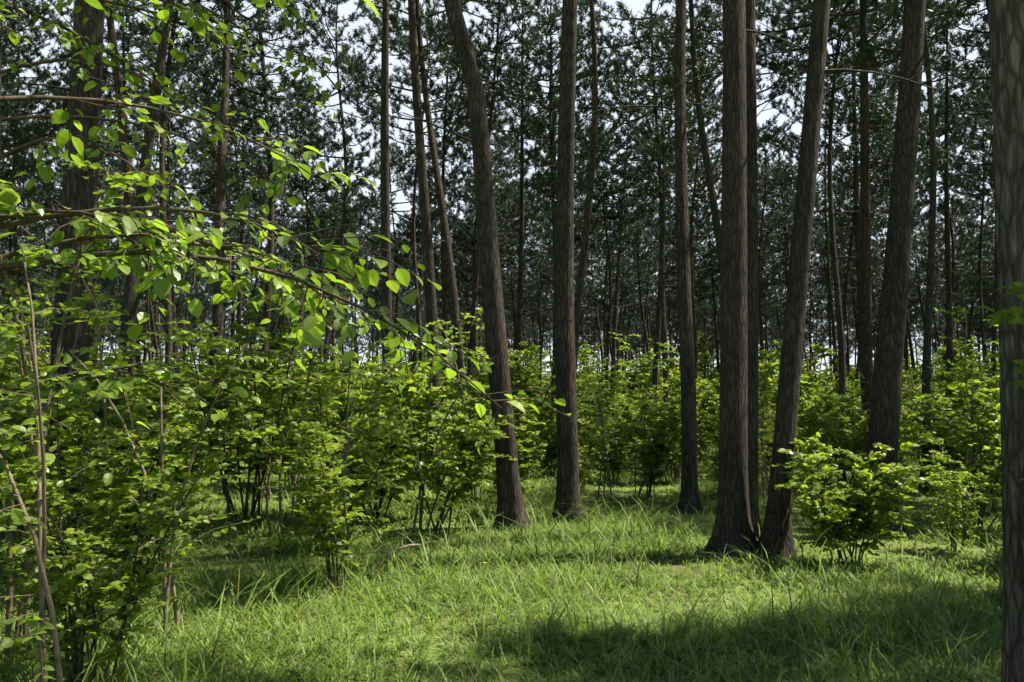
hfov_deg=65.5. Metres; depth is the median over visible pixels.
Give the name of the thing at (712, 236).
pine tree
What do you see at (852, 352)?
pine tree
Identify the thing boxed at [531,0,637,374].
pine tree
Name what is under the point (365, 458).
shrub
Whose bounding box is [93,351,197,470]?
shrub
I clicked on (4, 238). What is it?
pine tree
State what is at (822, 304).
pine tree
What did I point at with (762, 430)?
sapling
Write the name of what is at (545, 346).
pine tree
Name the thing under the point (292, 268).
pine tree
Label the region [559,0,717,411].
pine tree
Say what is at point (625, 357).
pine tree
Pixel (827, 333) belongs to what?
pine tree
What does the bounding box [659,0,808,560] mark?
pine tree
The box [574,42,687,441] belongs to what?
pine tree
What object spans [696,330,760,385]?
shrub
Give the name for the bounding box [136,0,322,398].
pine tree
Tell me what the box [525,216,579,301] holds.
pine tree
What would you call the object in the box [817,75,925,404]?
pine tree
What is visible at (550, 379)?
shrub
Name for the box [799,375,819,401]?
shrub
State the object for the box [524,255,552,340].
pine tree
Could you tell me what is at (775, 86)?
pine tree
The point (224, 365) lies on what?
shrub
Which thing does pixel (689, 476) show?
pine tree
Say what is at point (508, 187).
pine tree
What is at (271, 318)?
pine tree
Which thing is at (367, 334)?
pine tree
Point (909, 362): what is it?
shrub
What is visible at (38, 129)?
pine tree
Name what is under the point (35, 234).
pine tree
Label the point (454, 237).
pine tree
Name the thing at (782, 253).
pine tree
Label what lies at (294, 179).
pine tree
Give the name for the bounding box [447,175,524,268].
pine tree
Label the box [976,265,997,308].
pine tree
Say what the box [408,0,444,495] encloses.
pine tree
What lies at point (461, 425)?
shrub
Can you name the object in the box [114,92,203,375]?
pine tree
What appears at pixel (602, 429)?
shrub
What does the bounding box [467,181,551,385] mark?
pine tree
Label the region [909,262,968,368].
pine tree
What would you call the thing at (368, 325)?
pine tree
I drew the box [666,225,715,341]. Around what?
pine tree
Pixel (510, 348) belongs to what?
pine tree
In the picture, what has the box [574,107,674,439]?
pine tree
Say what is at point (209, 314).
pine tree
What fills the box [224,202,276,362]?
pine tree
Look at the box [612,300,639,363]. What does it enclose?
pine tree
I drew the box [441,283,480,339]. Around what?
pine tree
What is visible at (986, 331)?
pine tree
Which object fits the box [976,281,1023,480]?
shrub
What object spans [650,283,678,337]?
pine tree
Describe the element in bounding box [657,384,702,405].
shrub
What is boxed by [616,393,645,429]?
shrub
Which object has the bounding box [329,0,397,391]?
pine tree
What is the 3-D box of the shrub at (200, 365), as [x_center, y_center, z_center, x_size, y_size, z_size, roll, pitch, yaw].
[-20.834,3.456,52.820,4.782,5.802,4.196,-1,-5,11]
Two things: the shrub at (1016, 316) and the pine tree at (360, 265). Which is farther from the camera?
the pine tree at (360, 265)
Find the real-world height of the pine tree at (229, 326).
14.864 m
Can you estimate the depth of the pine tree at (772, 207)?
58.44 m
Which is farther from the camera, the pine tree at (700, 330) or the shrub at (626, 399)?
the pine tree at (700, 330)
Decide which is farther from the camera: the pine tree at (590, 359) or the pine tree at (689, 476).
the pine tree at (590, 359)
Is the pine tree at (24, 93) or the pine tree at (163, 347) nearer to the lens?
the pine tree at (24, 93)
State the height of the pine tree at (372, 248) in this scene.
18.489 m
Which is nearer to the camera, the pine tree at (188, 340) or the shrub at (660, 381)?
the shrub at (660, 381)
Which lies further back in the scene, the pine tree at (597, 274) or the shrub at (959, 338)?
the pine tree at (597, 274)
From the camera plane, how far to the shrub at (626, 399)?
43.55 m
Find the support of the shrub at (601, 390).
on the ground at (592, 658)
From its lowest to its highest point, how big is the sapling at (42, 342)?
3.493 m
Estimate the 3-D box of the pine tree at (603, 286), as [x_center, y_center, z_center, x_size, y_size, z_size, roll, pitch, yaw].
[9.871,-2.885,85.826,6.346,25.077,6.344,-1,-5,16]
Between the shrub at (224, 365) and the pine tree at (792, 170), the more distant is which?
the pine tree at (792, 170)
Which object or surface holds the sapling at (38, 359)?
on the ground at (592, 658)
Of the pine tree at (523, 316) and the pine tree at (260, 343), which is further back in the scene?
the pine tree at (260, 343)
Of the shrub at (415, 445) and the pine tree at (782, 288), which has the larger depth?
the pine tree at (782, 288)
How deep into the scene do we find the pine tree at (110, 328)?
86.34 m
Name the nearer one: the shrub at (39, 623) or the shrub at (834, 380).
the shrub at (39, 623)
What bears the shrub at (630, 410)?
on the ground at (592, 658)
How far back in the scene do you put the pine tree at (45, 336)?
98.53 m
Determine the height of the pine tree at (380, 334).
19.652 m
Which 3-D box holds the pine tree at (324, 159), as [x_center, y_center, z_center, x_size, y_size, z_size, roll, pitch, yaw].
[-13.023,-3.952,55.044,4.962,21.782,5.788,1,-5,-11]
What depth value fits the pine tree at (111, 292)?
68.55 m
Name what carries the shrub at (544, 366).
on the ground at (592, 658)
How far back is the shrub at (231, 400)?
26.92 m
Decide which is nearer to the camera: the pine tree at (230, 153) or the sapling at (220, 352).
the sapling at (220, 352)
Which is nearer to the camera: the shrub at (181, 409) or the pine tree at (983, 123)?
the shrub at (181, 409)
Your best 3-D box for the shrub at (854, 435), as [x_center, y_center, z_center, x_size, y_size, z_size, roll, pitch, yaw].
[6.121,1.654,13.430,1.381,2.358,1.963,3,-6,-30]
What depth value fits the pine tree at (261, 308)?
71.55 m
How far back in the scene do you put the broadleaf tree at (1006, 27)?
3.02 m
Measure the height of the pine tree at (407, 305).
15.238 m
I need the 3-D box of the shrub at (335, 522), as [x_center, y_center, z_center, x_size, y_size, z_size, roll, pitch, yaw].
[-1.554,1.301,6.888,1.112,1.899,1.580,-1,-5,15]
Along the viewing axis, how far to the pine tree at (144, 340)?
103.44 m
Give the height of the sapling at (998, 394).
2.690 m
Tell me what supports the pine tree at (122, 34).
on the ground at (592, 658)
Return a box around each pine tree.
[0,0,67,198]
[0,0,67,369]
[0,0,70,359]
[0,76,38,181]
[0,169,60,333]
[0,170,56,350]
[0,189,27,295]
[0,221,29,313]
[0,226,51,325]
[0,228,43,321]
[0,241,14,286]
[0,242,23,316]
[1,0,136,552]
[1,102,62,352]
[2,8,24,38]
[11,83,123,362]
[14,269,55,333]
[15,178,62,350]
[16,62,142,312]
[24,0,161,364]
[26,279,55,356]
[34,247,57,351]
[34,269,55,319]
[37,157,98,269]
[37,309,53,361]
[53,272,116,338]
[54,0,203,390]
[55,0,173,479]
[92,124,155,360]
[96,195,142,354]
[96,262,124,355]
[96,285,119,354]
[98,0,192,371]
[98,277,122,367]
[100,317,141,352]
[101,277,161,344]
[102,231,152,329]
[103,143,188,374]
[113,0,258,421]
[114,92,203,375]
[114,280,160,346]
[117,31,257,380]
[117,211,159,361]
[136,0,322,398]
[139,289,164,359]
[139,301,158,360]
[140,302,164,359]
[141,299,164,359]
[150,198,187,370]
[155,0,299,468]
[157,213,211,352]
[158,268,202,346]
[171,13,274,394]
[171,111,264,350]
[172,185,239,333]
[175,40,286,325]
[175,223,212,367]
[176,295,199,349]
[179,310,200,358]
[180,263,227,362]
[181,269,235,369]
[186,54,288,375]
[188,272,235,339]
[188,290,228,367]
[205,207,262,355]
[205,235,259,317]
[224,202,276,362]
[225,309,253,348]
[228,301,256,353]
[236,155,299,362]
[236,259,293,363]
[242,78,375,363]
[245,245,286,347]
[251,175,320,369]
[252,328,283,363]
[255,275,281,350]
[257,228,306,362]
[271,309,291,337]
[274,0,381,372]
[274,217,312,369]
[276,179,340,316]
[280,259,324,350]
[292,134,359,372]
[292,166,372,372]
[292,203,344,357]
[300,217,355,362]
[302,200,366,365]
[305,295,340,353]
[320,193,393,365]
[322,308,341,358]
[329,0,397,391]
[329,0,489,380]
[331,298,361,344]
[336,203,374,365]
[337,312,353,352]
[341,329,366,354]
[344,188,401,348]
[348,288,379,356]
[350,137,454,359]
[351,0,476,460]
[357,290,379,363]
[357,293,381,369]
[358,230,410,321]
[359,238,402,358]
[359,250,394,312]
[359,295,408,342]
[362,259,408,322]
[366,295,393,368]
[374,158,455,384]
[375,235,412,349]
[389,0,488,386]
[390,230,424,365]
[392,0,533,535]
[392,239,425,361]
[395,161,474,322]
[395,213,424,355]
[399,325,413,356]
[401,297,426,345]
[404,173,469,347]
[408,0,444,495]
[408,267,441,373]
[408,276,438,368]
[410,273,440,351]
[420,0,561,396]
[424,299,449,349]
[436,219,481,326]
[436,225,481,353]
[437,297,471,347]
[440,30,542,396]
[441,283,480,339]
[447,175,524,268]
[449,164,530,361]
[450,204,481,346]
[451,0,597,436]
[458,119,545,300]
[462,132,543,323]
[466,239,516,347]
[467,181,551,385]
[468,211,532,357]
[469,300,507,361]
[470,267,517,339]
[477,305,485,350]
[479,276,514,346]
[497,8,623,456]
[503,245,547,385]
[504,275,534,364]
[505,298,525,349]
[506,0,635,447]
[506,289,536,369]
[509,170,578,386]
[516,271,551,358]
[521,320,547,353]
[521,324,538,360]
[523,262,552,350]
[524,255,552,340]
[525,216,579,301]
[525,226,583,316]
[525,272,574,333]
[526,326,546,363]
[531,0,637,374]
[532,235,581,298]
[534,272,552,374]
[536,164,611,286]
[536,295,552,358]
[541,221,609,369]
[548,0,606,528]
[551,165,644,381]
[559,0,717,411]
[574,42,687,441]
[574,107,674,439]
[574,198,617,376]
[574,272,606,340]
[579,209,631,355]
[579,285,608,371]
[579,297,600,374]
[579,332,598,365]
[581,0,721,516]
[583,250,621,369]
[583,268,608,369]
[586,303,612,371]
[587,220,637,370]
[589,305,617,369]
[597,238,653,370]
[602,287,625,367]
[603,177,671,381]
[603,214,658,405]
[604,22,722,430]
[611,335,640,364]
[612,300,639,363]
[614,237,653,370]
[615,208,656,369]
[616,0,768,278]
[616,301,654,370]
[616,309,641,373]
[617,179,674,379]
[619,275,671,354]
[625,199,675,371]
[625,306,660,363]
[626,2,722,383]
[636,230,676,368]
[642,193,704,374]
[649,317,678,350]
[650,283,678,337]
[651,47,758,382]
[651,221,700,364]
[656,204,719,388]
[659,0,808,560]
[665,145,765,381]
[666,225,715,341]
[667,295,714,351]
[668,340,678,361]
[670,0,768,538]
[686,0,810,281]
[693,253,720,385]
[694,0,903,444]
[694,229,720,360]
[695,274,720,370]
[695,296,718,372]
[696,239,720,314]
[697,304,719,363]
[703,148,780,302]
[707,281,720,346]
[715,226,785,329]
[756,0,988,560]
[757,102,827,386]
[757,119,797,368]
[758,51,875,413]
[758,141,829,355]
[758,158,817,311]
[758,165,817,358]
[758,222,788,361]
[759,243,786,367]
[759,284,782,349]
[759,300,782,357]
[761,250,786,340]
[765,252,812,350]
[768,319,783,361]
[777,235,826,381]
[779,0,980,457]
[779,284,818,367]
[779,290,819,355]
[784,147,884,384]
[788,0,932,388]
[803,243,833,369]
[803,318,826,367]
[804,275,835,359]
[807,285,831,368]
[808,215,848,384]
[808,218,856,371]
[812,160,887,392]
[812,199,885,388]
[812,303,837,373]
[815,227,856,370]
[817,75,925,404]
[821,293,856,379]
[824,182,887,371]
[826,318,853,357]
[832,106,959,393]
[839,242,881,369]
[842,253,880,372]
[844,77,957,298]
[845,306,856,341]
[845,310,877,349]
[845,326,875,354]
[853,0,948,537]
[856,16,991,331]
[859,170,926,373]
[865,0,993,488]
[870,0,990,441]
[872,209,885,309]
[872,238,884,349]
[872,251,911,332]
[872,293,879,359]
[874,262,920,361]
[875,251,941,369]
[894,0,997,312]
[907,305,922,366]
[908,194,950,396]
[908,224,945,355]
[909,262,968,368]
[910,207,994,353]
[910,260,924,375]
[912,93,980,383]
[915,305,941,360]
[916,201,982,366]
[916,309,953,364]
[916,317,942,371]
[918,227,990,362]
[925,177,994,362]
[925,285,984,353]
[926,47,997,380]
[931,319,957,365]
[937,76,995,379]
[941,241,994,362]
[946,79,995,292]
[953,284,998,355]
[955,196,997,327]
[955,199,997,308]
[955,297,991,359]
[958,0,992,182]
[958,279,989,360]
[965,188,994,255]
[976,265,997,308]
[979,301,998,351]
[980,13,988,28]
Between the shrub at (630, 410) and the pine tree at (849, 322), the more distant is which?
the pine tree at (849, 322)
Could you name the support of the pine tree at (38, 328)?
on the ground at (592, 658)
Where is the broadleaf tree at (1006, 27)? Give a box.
[988,0,1023,681]
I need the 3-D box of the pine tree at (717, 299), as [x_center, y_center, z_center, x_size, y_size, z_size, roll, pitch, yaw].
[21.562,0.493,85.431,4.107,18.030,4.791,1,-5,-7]
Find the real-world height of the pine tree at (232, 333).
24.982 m
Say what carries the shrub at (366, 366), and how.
on the ground at (592, 658)
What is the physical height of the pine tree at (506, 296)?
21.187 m
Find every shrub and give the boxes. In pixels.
[0,347,106,411]
[0,348,198,558]
[0,370,46,511]
[0,379,257,681]
[0,380,144,542]
[17,409,245,599]
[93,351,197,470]
[95,388,229,512]
[140,372,196,450]
[141,278,330,525]
[149,376,201,421]
[173,380,215,449]
[179,350,234,379]
[180,368,234,423]
[191,374,260,450]
[192,364,258,453]
[198,337,268,372]
[222,391,295,474]
[230,383,418,597]
[232,422,290,484]
[241,362,353,491]
[267,358,322,398]
[270,354,475,523]
[279,392,410,546]
[280,358,407,443]
[288,353,382,417]
[292,349,331,412]
[330,368,431,502]
[340,411,373,455]
[356,359,381,381]
[357,362,464,473]
[358,347,408,368]
[361,365,524,536]
[369,399,472,480]
[401,349,451,382]
[406,362,453,433]
[425,306,523,508]
[451,354,489,400]
[452,407,491,455]
[455,445,494,477]
[462,331,539,411]
[465,340,585,433]
[476,416,546,496]
[487,435,540,478]
[511,348,546,401]
[511,350,550,398]
[514,399,555,460]
[520,350,551,391]
[525,415,584,477]
[526,382,550,407]
[527,391,577,429]
[529,366,593,386]
[543,344,597,389]
[547,343,625,452]
[548,357,625,459]
[549,346,614,417]
[553,376,614,466]
[554,439,609,490]
[577,372,641,502]
[578,415,642,481]
[594,370,622,393]
[602,386,644,435]
[604,387,625,441]
[614,367,708,483]
[615,385,668,450]
[615,397,680,500]
[616,351,678,414]
[616,370,662,419]
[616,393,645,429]
[634,355,699,419]
[637,338,679,391]
[641,388,675,406]
[646,434,678,469]
[650,401,706,457]
[654,399,719,454]
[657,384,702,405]
[662,378,718,452]
[671,393,716,445]
[674,374,760,461]
[677,393,775,494]
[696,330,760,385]
[698,442,766,501]
[703,394,801,465]
[703,426,718,454]
[758,359,838,450]
[758,406,802,470]
[759,340,838,446]
[762,390,805,445]
[770,346,828,381]
[772,432,938,567]
[797,393,833,450]
[797,395,854,462]
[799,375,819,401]
[799,394,868,486]
[803,397,860,434]
[809,377,834,404]
[812,380,860,397]
[813,366,846,389]
[816,368,928,486]
[817,368,859,392]
[820,357,921,405]
[820,362,873,389]
[822,371,854,390]
[835,383,859,401]
[847,379,904,399]
[851,401,937,461]
[858,403,918,453]
[873,343,919,369]
[899,371,1001,537]
[901,373,936,449]
[901,384,959,462]
[903,355,936,376]
[903,359,919,380]
[906,366,945,404]
[912,409,993,487]
[918,378,1001,513]
[918,408,950,457]
[918,450,989,551]
[920,355,999,431]
[931,354,982,400]
[933,340,998,391]
[938,335,998,380]
[940,367,999,417]
[963,396,999,460]
[967,476,1001,549]
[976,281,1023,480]
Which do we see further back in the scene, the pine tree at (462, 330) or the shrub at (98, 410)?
the pine tree at (462, 330)
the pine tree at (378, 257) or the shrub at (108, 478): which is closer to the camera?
the shrub at (108, 478)
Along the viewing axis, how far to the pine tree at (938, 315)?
88.52 m
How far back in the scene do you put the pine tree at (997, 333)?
100.12 m
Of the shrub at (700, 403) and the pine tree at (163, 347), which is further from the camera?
the pine tree at (163, 347)
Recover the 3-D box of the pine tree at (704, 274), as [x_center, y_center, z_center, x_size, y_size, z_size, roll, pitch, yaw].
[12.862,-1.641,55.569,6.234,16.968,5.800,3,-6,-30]
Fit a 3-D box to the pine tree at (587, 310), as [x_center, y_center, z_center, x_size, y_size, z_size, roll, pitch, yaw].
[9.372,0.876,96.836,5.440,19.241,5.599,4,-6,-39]
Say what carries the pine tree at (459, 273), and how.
on the ground at (592, 658)
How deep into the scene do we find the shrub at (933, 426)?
25.33 m
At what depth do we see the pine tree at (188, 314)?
99.46 m
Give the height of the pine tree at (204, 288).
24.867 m
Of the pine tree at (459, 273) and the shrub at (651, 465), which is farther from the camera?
the pine tree at (459, 273)
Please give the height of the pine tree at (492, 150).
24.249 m
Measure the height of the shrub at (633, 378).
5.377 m
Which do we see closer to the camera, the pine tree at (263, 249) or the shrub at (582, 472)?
the shrub at (582, 472)
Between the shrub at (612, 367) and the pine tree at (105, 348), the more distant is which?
the pine tree at (105, 348)
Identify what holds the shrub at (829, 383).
on the ground at (592, 658)
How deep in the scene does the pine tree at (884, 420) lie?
10.60 m
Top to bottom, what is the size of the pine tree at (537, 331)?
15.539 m
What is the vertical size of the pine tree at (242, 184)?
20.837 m
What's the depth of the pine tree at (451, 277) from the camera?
24.25 m
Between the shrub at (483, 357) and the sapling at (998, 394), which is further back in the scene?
the shrub at (483, 357)
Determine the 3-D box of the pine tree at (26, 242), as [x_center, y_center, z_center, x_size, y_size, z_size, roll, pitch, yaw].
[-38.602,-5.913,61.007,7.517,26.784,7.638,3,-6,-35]
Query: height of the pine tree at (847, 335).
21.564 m
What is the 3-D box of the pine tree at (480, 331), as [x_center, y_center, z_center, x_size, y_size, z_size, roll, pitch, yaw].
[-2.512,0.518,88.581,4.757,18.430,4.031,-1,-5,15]
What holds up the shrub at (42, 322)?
on the ground at (592, 658)
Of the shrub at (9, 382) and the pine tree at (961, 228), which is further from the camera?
the pine tree at (961, 228)
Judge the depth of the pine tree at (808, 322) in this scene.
108.55 m
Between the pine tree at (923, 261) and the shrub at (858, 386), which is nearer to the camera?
the shrub at (858, 386)
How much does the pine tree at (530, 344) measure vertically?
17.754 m
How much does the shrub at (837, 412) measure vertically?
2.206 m
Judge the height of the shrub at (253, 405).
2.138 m
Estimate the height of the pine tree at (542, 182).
16.638 m
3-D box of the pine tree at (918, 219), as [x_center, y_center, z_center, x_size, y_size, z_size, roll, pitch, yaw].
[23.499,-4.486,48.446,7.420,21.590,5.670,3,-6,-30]
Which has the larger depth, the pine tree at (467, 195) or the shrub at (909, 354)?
the shrub at (909, 354)
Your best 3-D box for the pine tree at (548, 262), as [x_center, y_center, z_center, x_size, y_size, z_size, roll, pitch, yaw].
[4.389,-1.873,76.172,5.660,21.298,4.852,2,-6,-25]
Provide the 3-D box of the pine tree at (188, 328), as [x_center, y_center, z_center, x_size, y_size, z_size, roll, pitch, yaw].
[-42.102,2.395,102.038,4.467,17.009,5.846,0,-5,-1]
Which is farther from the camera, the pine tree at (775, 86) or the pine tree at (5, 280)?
the pine tree at (5, 280)
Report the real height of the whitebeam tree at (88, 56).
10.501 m
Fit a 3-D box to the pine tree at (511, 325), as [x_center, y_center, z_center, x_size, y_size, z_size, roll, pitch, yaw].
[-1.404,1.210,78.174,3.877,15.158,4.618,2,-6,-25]
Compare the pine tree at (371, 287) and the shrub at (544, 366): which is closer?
the shrub at (544, 366)
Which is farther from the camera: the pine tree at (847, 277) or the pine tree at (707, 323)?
the pine tree at (707, 323)
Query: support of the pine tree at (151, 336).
on the ground at (592, 658)
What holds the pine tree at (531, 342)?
on the ground at (592, 658)
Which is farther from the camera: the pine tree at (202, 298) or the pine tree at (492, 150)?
the pine tree at (202, 298)
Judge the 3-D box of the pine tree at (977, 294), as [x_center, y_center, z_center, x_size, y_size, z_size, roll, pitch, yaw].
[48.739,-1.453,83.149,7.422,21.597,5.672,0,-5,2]
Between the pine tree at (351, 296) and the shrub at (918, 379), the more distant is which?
the pine tree at (351, 296)
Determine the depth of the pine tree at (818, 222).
63.08 m
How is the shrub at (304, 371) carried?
on the ground at (592, 658)
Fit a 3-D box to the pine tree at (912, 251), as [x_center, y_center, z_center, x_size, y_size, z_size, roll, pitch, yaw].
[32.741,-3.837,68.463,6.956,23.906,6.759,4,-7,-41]
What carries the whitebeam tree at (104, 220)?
on the ground at (592, 658)
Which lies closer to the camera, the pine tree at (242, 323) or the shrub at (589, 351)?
the shrub at (589, 351)
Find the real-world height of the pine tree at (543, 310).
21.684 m
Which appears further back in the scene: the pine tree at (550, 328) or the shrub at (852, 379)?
the pine tree at (550, 328)
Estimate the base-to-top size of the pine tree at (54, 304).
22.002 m
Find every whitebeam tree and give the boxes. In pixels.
[0,0,350,254]
[0,0,591,464]
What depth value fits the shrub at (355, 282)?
8.53 m
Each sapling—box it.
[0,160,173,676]
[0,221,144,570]
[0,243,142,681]
[0,278,106,531]
[3,285,52,451]
[3,339,94,458]
[6,322,50,406]
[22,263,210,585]
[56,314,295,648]
[189,323,262,481]
[233,340,303,501]
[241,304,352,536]
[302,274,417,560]
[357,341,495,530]
[365,317,440,493]
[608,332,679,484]
[758,351,779,505]
[856,365,961,488]
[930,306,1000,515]
[960,519,1002,580]
[968,319,1001,489]
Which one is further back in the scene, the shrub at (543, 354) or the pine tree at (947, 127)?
the shrub at (543, 354)
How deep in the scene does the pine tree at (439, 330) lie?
119.24 m
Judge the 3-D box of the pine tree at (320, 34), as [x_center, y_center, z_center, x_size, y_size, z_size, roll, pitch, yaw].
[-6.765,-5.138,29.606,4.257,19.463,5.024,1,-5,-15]
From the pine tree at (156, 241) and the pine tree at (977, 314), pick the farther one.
the pine tree at (977, 314)
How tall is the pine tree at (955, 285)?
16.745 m
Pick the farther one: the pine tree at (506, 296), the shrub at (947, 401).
the pine tree at (506, 296)
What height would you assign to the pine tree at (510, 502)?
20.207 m
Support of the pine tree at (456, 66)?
on the ground at (592, 658)
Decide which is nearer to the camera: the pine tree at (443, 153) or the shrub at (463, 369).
the shrub at (463, 369)
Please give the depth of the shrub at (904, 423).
21.78 m
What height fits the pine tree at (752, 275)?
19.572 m
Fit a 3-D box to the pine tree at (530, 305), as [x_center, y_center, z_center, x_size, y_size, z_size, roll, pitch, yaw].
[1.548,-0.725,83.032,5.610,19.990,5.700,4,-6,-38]
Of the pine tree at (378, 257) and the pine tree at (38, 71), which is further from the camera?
the pine tree at (378, 257)
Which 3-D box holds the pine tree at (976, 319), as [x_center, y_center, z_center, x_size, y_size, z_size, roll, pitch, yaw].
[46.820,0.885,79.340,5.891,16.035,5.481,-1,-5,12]
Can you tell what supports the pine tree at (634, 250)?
on the ground at (592, 658)
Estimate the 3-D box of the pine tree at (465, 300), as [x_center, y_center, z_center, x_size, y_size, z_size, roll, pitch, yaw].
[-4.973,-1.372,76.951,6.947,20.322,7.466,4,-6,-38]
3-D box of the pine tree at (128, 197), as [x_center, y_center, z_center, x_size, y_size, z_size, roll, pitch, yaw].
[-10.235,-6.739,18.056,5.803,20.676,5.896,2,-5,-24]
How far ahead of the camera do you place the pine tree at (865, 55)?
22.48 m
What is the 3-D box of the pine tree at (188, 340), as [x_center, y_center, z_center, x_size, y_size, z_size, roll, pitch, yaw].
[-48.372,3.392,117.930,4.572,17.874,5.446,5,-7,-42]
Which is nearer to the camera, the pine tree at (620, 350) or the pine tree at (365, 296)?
the pine tree at (365, 296)
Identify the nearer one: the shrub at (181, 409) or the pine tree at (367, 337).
the shrub at (181, 409)
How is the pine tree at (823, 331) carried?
on the ground at (592, 658)
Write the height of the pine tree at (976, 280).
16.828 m
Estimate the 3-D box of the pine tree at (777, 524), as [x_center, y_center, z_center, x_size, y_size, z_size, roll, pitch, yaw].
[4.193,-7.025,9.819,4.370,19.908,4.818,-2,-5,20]
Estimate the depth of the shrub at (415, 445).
10.66 m
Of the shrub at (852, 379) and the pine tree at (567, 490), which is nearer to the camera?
the pine tree at (567, 490)
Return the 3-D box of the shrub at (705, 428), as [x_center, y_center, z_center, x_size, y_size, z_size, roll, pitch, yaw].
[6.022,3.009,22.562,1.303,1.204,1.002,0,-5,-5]
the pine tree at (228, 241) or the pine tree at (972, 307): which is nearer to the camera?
the pine tree at (228, 241)
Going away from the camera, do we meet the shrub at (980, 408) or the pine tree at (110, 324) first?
the shrub at (980, 408)
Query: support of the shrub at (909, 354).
on the ground at (592, 658)
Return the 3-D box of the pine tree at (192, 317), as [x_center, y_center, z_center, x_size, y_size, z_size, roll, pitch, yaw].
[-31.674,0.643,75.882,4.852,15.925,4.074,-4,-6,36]
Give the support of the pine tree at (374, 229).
on the ground at (592, 658)
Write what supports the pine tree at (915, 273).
on the ground at (592, 658)
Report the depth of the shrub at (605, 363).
34.74 m
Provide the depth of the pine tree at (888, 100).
31.35 m
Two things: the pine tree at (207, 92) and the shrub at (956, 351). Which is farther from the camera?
the shrub at (956, 351)
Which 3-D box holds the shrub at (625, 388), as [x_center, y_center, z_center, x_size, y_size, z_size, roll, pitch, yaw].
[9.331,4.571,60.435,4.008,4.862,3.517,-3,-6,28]
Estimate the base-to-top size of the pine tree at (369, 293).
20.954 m
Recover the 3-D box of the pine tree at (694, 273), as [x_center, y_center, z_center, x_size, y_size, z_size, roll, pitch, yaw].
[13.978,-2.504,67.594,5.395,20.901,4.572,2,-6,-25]
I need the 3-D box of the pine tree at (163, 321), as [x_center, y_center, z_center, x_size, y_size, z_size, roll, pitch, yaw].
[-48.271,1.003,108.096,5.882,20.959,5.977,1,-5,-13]
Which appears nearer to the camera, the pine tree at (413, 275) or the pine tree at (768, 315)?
the pine tree at (768, 315)
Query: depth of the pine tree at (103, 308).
89.11 m
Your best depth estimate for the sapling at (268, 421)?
14.05 m
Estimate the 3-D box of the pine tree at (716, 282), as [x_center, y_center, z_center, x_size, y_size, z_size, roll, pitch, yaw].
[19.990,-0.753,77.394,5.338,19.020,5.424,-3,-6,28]
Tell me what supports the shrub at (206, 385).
on the ground at (592, 658)
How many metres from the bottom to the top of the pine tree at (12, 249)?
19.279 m
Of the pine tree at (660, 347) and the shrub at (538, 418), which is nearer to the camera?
the shrub at (538, 418)
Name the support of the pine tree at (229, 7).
on the ground at (592, 658)
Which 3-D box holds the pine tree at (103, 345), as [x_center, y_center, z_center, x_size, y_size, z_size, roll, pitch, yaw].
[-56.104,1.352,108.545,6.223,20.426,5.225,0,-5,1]
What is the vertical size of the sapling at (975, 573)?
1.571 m
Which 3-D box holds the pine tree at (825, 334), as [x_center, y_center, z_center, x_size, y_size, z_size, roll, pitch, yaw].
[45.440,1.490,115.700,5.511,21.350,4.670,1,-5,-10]
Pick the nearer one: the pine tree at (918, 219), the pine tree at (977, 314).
the pine tree at (918, 219)
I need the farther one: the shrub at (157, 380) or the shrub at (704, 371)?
the shrub at (704, 371)
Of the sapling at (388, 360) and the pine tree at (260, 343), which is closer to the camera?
the sapling at (388, 360)
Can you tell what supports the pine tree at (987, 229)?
on the ground at (592, 658)
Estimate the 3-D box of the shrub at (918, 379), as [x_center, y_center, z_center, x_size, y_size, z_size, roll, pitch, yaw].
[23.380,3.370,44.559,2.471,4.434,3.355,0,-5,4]
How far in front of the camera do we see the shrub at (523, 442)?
11.95 m
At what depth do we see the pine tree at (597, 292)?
64.29 m
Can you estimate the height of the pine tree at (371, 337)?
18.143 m
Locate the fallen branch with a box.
[358,532,441,571]
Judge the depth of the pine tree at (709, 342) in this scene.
110.21 m
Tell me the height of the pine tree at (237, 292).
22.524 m
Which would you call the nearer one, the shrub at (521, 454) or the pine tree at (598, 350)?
the shrub at (521, 454)
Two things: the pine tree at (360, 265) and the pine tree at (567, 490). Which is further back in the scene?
the pine tree at (360, 265)
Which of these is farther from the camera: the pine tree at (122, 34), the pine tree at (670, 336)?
the pine tree at (670, 336)
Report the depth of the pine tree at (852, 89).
36.12 m
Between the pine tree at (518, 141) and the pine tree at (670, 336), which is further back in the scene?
the pine tree at (670, 336)
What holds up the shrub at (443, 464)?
on the ground at (592, 658)
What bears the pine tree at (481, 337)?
on the ground at (592, 658)
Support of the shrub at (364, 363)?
on the ground at (592, 658)
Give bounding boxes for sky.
[1,0,998,382]
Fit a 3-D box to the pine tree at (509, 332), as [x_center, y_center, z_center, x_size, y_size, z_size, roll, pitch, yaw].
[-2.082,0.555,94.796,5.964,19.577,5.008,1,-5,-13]
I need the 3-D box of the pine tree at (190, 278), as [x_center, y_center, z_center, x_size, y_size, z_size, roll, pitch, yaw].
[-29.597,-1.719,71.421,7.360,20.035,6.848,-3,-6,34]
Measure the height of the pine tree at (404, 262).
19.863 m
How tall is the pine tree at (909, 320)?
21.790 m
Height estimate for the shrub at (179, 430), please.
1.663 m
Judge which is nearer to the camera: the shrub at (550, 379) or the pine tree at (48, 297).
the shrub at (550, 379)
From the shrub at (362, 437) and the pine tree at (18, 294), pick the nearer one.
the shrub at (362, 437)
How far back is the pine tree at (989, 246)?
64.28 m
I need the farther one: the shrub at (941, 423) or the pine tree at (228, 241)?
the pine tree at (228, 241)
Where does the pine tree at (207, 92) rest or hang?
on the ground at (592, 658)
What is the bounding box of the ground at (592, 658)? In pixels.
[0,430,1002,681]
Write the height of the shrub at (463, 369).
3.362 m

